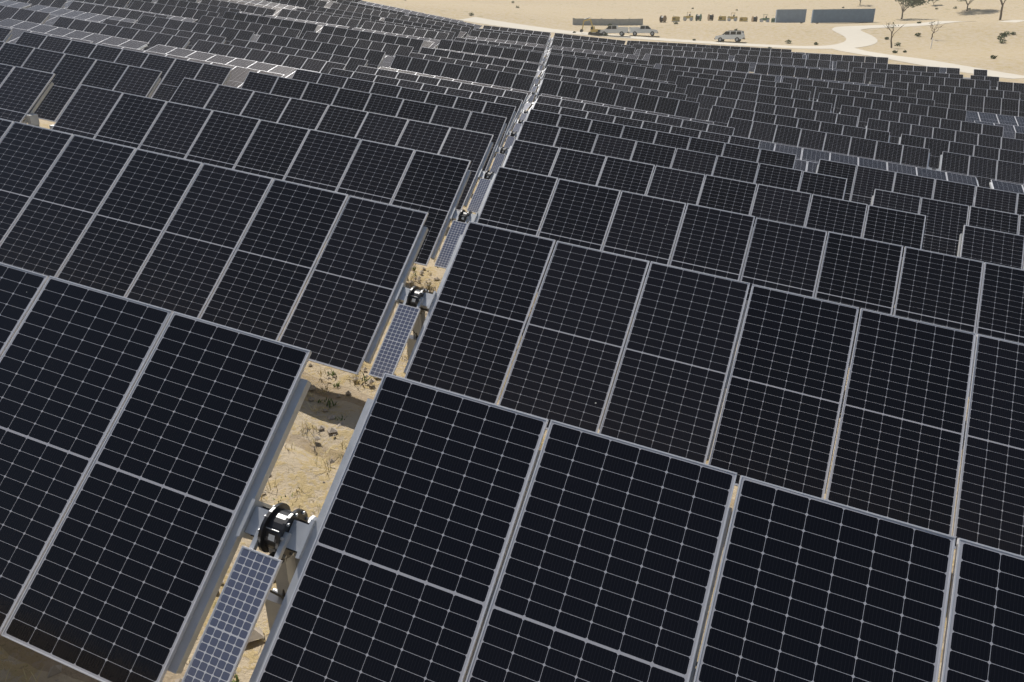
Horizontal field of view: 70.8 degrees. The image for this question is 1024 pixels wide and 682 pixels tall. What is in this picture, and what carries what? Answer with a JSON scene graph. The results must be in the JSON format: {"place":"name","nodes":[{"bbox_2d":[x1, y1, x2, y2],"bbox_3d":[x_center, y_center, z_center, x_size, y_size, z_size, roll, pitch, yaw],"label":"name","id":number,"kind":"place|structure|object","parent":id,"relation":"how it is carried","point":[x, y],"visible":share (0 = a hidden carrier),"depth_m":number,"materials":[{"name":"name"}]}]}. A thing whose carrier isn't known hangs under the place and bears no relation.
{"place":"outdoors","nodes":[
{"label":"outdoors","id":0,"kind":"place"},
{"bbox_2d":[1,624,269,681],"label":"dry grass","id":1,"kind":"structure","parent":0,"point":[237,680],"depth_m":4.80,"materials":[{"name":"brown plant"}]},
{"bbox_2d":[0,0,1023,681],"bbox_3d":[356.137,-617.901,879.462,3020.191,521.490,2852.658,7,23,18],"label":"sandy ground","id":2,"kind":"structure","parent":0,"point":[972,34],"depth_m":121.58,"materials":[{"name":"beige sand"}]},
{"bbox_2d":[47,260,531,681],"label":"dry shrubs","id":3,"kind":"object","parent":2,"relation":"on","point":[257,632],"visible":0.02,"depth_m":8.16,"materials":[{"name":"brown plant"}]},
{"bbox_2d":[352,0,463,21],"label":"solar tracker row","id":4,"kind":"object","parent":2,"relation":"on","point":[357,1],"visible":0.16,"depth_m":106.09,"materials":[{"name":"glass"}]},
{"bbox_2d":[260,264,613,514],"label":"dry grass","id":5,"kind":"structure","parent":2,"relation":"on","point":[364,377],"depth_m":8.69,"materials":[{"name":"beige plant"}]},
{"bbox_2d":[0,18,1016,205],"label":"solar tracker row","id":6,"kind":"object","parent":2,"relation":"on","point":[287,72],"visible":0.25,"depth_m":31.57,"materials":[{"name":"glass"}]},
{"bbox_2d":[0,262,1023,681],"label":"solar tracker row","id":7,"kind":"object","parent":2,"relation":"on","point":[448,536],"visible":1,"depth_m":4.29,"materials":[{"name":"glass"}]},
{"bbox_2d":[0,118,1023,555],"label":"solar tracker row","id":8,"kind":"object","parent":2,"relation":"on","point":[224,246],"visible":0.91,"depth_m":8.20,"materials":[{"name":"glass"}]},
{"bbox_2d":[0,63,1023,396],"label":"solar tracker row","id":9,"kind":"object","parent":2,"relation":"on","point":[940,289],"visible":0.69,"depth_m":12.61,"materials":[{"name":"glass"}]},
{"bbox_2d":[0,41,1023,322],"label":"solar tracker row","id":10,"kind":"object","parent":2,"relation":"on","point":[72,73],"visible":0.41,"depth_m":17.09,"materials":[{"name":"glass"}]},
{"bbox_2d":[0,27,1023,268],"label":"solar tracker row","id":11,"kind":"object","parent":2,"relation":"on","point":[945,222],"visible":0.29,"depth_m":21.20,"materials":[{"name":"glass"}]},
{"bbox_2d":[0,26,1023,226],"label":"solar tracker row","id":12,"kind":"object","parent":2,"relation":"on","point":[867,181],"visible":0.26,"depth_m":24.30,"materials":[{"name":"glass"}]},
{"bbox_2d":[0,0,1023,172],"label":"solar tracker row","id":13,"kind":"object","parent":2,"relation":"on","point":[720,115],"visible":0.35,"depth_m":42.11,"materials":[{"name":"glass"}]},
{"bbox_2d":[0,5,1023,195],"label":"solar tracker row","id":14,"kind":"object","parent":2,"relation":"on","point":[152,39],"visible":0.32,"depth_m":35.55,"materials":[{"name":"glass"}]},
{"bbox_2d":[10,0,1023,159],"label":"solar tracker row","id":15,"kind":"object","parent":2,"relation":"on","point":[896,130],"visible":0.25,"depth_m":43.46,"materials":[{"name":"glass"}]},
{"bbox_2d":[41,14,1023,187],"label":"solar tracker row","id":16,"kind":"object","parent":2,"relation":"on","point":[982,170],"visible":0.23,"depth_m":34.81,"materials":[{"name":"glass"}]},
{"bbox_2d":[63,0,1023,144],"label":"solar tracker row","id":17,"kind":"object","parent":2,"relation":"on","point":[692,92],"visible":0.3,"depth_m":49.37,"materials":[{"name":"glass"}]},
{"bbox_2d":[73,0,1023,138],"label":"solar tracker row","id":18,"kind":"object","parent":2,"relation":"on","point":[682,82],"visible":0.34,"depth_m":52.18,"materials":[{"name":"glass"}]},
{"bbox_2d":[126,0,1023,126],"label":"solar tracker row","id":19,"kind":"object","parent":2,"relation":"on","point":[607,67],"visible":0.25,"depth_m":57.20,"materials":[{"name":"glass"}]},
{"bbox_2d":[153,0,1023,116],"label":"solar tracker row","id":20,"kind":"object","parent":2,"relation":"on","point":[1005,106],"visible":0.26,"depth_m":56.42,"materials":[{"name":"glass"}]},
{"bbox_2d":[580,17,601,35],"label":"yellow excavator","id":21,"kind":"object","parent":2,"relation":"on","point":[593,31],"visible":0.93,"depth_m":134.52,"materials":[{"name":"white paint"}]},
{"bbox_2d":[330,0,853,58],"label":"solar tracker row","id":22,"kind":"object","parent":2,"relation":"on","point":[714,47],"visible":0.26,"depth_m":89.66,"materials":[{"name":"glass"}]},
{"bbox_2d":[345,0,855,57],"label":"solar tracker row","id":23,"kind":"object","parent":2,"relation":"on","point":[426,15],"visible":0.14,"depth_m":100.72,"materials":[{"name":"glass"}]},
{"bbox_2d":[182,0,1019,111],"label":"solar tracker row","id":24,"kind":"object","parent":2,"relation":"on","point":[913,88],"visible":0.23,"depth_m":69.29,"materials":[{"name":"glass"}]},
{"bbox_2d":[322,0,887,68],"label":"solar tracker row","id":25,"kind":"object","parent":2,"relation":"on","point":[849,58],"visible":0.32,"depth_m":82.01,"materials":[{"name":"glass"}]},
{"bbox_2d":[572,18,642,24],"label":"block wall","id":26,"kind":"structure","parent":2,"relation":"on","point":[601,21],"depth_m":149.96,"materials":[{"name":"concrete"}]},
{"bbox_2d":[197,0,1023,99],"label":"solar tracker row","id":27,"kind":"object","parent":2,"relation":"on","point":[877,78],"visible":0.25,"depth_m":64.76,"materials":[{"name":"glass"}]},
{"bbox_2d":[237,0,998,89],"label":"solar tracker row","id":28,"kind":"object","parent":2,"relation":"on","point":[867,72],"visible":0.31,"depth_m":74.62,"materials":[{"name":"glass"}]},
{"bbox_2d":[262,0,986,78],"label":"solar tracker row","id":29,"kind":"object","parent":2,"relation":"on","point":[306,4],"visible":0.27,"depth_m":75.36,"materials":[{"name":"glass"}]},
{"bbox_2d":[314,0,946,72],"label":"solar tracker row","id":30,"kind":"object","parent":2,"relation":"on","point":[344,7],"visible":0.2,"depth_m":87.53,"materials":[{"name":"glass"}]},
{"bbox_2d":[629,25,657,35],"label":"white pickup","id":31,"kind":"object","parent":2,"relation":"on","point":[641,29],"visible":0.98,"depth_m":135.02,"materials":[{"name":"paint"}]},
{"bbox_2d":[659,15,666,21],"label":"cable drum","id":32,"kind":"object","parent":2,"relation":"on","point":[663,18],"visible":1,"depth_m":156.65,"materials":[{"name":"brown wood"}]},
{"bbox_2d":[671,16,679,21],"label":"generator","id":33,"kind":"object","parent":2,"relation":"on","point":[675,18],"visible":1,"depth_m":158.87,"materials":[{"name":"metal"}]},
{"bbox_2d":[683,13,692,20],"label":"compactor","id":34,"kind":"object","parent":2,"relation":"on","point":[689,17],"visible":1,"depth_m":161.06,"materials":[{"name":"metal"}]},
{"bbox_2d":[695,14,701,20],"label":"cable drum","id":35,"kind":"object","parent":2,"relation":"on","point":[698,17],"visible":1,"depth_m":160.32,"materials":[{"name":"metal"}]},
{"bbox_2d":[707,14,713,20],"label":"cable drum","id":36,"kind":"object","parent":2,"relation":"on","point":[710,17],"visible":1,"depth_m":162.59,"materials":[{"name":"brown wood"}]},
{"bbox_2d":[405,0,1015,58],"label":"shrubs","id":37,"kind":"object","parent":2,"relation":"on","point":[1003,35],"visible":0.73,"depth_m":123.25,"materials":[{"name":"green plant"}]},
{"bbox_2d":[718,16,725,20],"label":"crate","id":38,"kind":"object","parent":2,"relation":"on","point":[721,18],"visible":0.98,"depth_m":164.98,"materials":[{"name":"wood"}]},
{"bbox_2d":[714,30,744,41],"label":"white suv","id":39,"kind":"object","parent":2,"relation":"on","point":[737,35],"visible":1,"depth_m":125.92,"materials":[{"name":"paint"}]},
{"bbox_2d":[727,13,736,20],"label":"compactor","id":40,"kind":"object","parent":2,"relation":"on","point":[734,17],"visible":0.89,"depth_m":164.04,"materials":[{"name":"metal"}]},
{"bbox_2d":[460,17,1023,48],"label":"dirt track","id":41,"kind":"object","parent":2,"relation":"on","point":[855,36],"visible":0.81,"depth_m":132.81,"materials":[{"name":"beige soil"}]},
{"bbox_2d":[599,25,628,35],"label":"white pickup","id":42,"kind":"object","parent":41,"relation":"on","point":[621,31],"visible":0.87,"depth_m":133.41,"materials":[{"name":"paint"}]},
{"bbox_2d":[739,17,747,21],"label":"generator","id":43,"kind":"object","parent":2,"relation":"on","point":[743,19],"visible":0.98,"depth_m":166.59,"materials":[{"name":"metal"}]},
{"bbox_2d":[751,16,757,21],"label":"cable drum","id":44,"kind":"object","parent":2,"relation":"on","point":[754,19],"visible":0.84,"depth_m":168.88,"materials":[{"name":"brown wood"}]},
{"bbox_2d":[759,14,769,21],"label":"compactor","id":45,"kind":"object","parent":2,"relation":"on","point":[766,19],"visible":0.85,"depth_m":168.01,"materials":[{"name":"metal"}]},
{"bbox_2d":[775,9,806,22],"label":"grey container","id":46,"kind":"object","parent":2,"relation":"on","point":[790,16],"visible":0.98,"depth_m":155.94,"materials":[{"name":"metal"}]},
{"bbox_2d":[811,9,874,23],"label":"blue container","id":47,"kind":"object","parent":2,"relation":"on","point":[842,16],"visible":1,"depth_m":153.36,"materials":[{"name":"metal"}]},
{"bbox_2d":[886,21,904,47],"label":"bare tree","id":48,"kind":"object","parent":2,"relation":"on","point":[892,31],"visible":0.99,"depth_m":114.97,"materials":[{"name":"brown plant"}]},
{"bbox_2d":[894,0,929,18],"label":"olive tree","id":49,"kind":"object","parent":2,"relation":"on","point":[915,3],"visible":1,"depth_m":205.18,"materials":[{"name":"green plant"}]},
{"bbox_2d":[831,48,1023,78],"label":"dirt road","id":50,"kind":"structure","parent":2,"relation":"on","point":[932,63],"depth_m":93.15,"materials":[{"name":"beige soil"}]},
{"bbox_2d":[928,21,942,38],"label":"bare tree","id":51,"kind":"object","parent":2,"relation":"on","point":[934,29],"visible":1,"depth_m":123.58,"materials":[{"name":"brown plant"}]},
{"bbox_2d":[999,0,1005,19],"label":"sparse tree","id":52,"kind":"object","parent":2,"relation":"on","point":[1001,11],"visible":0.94,"depth_m":177.32,"materials":[{"name":"brown plant"}]}
]}

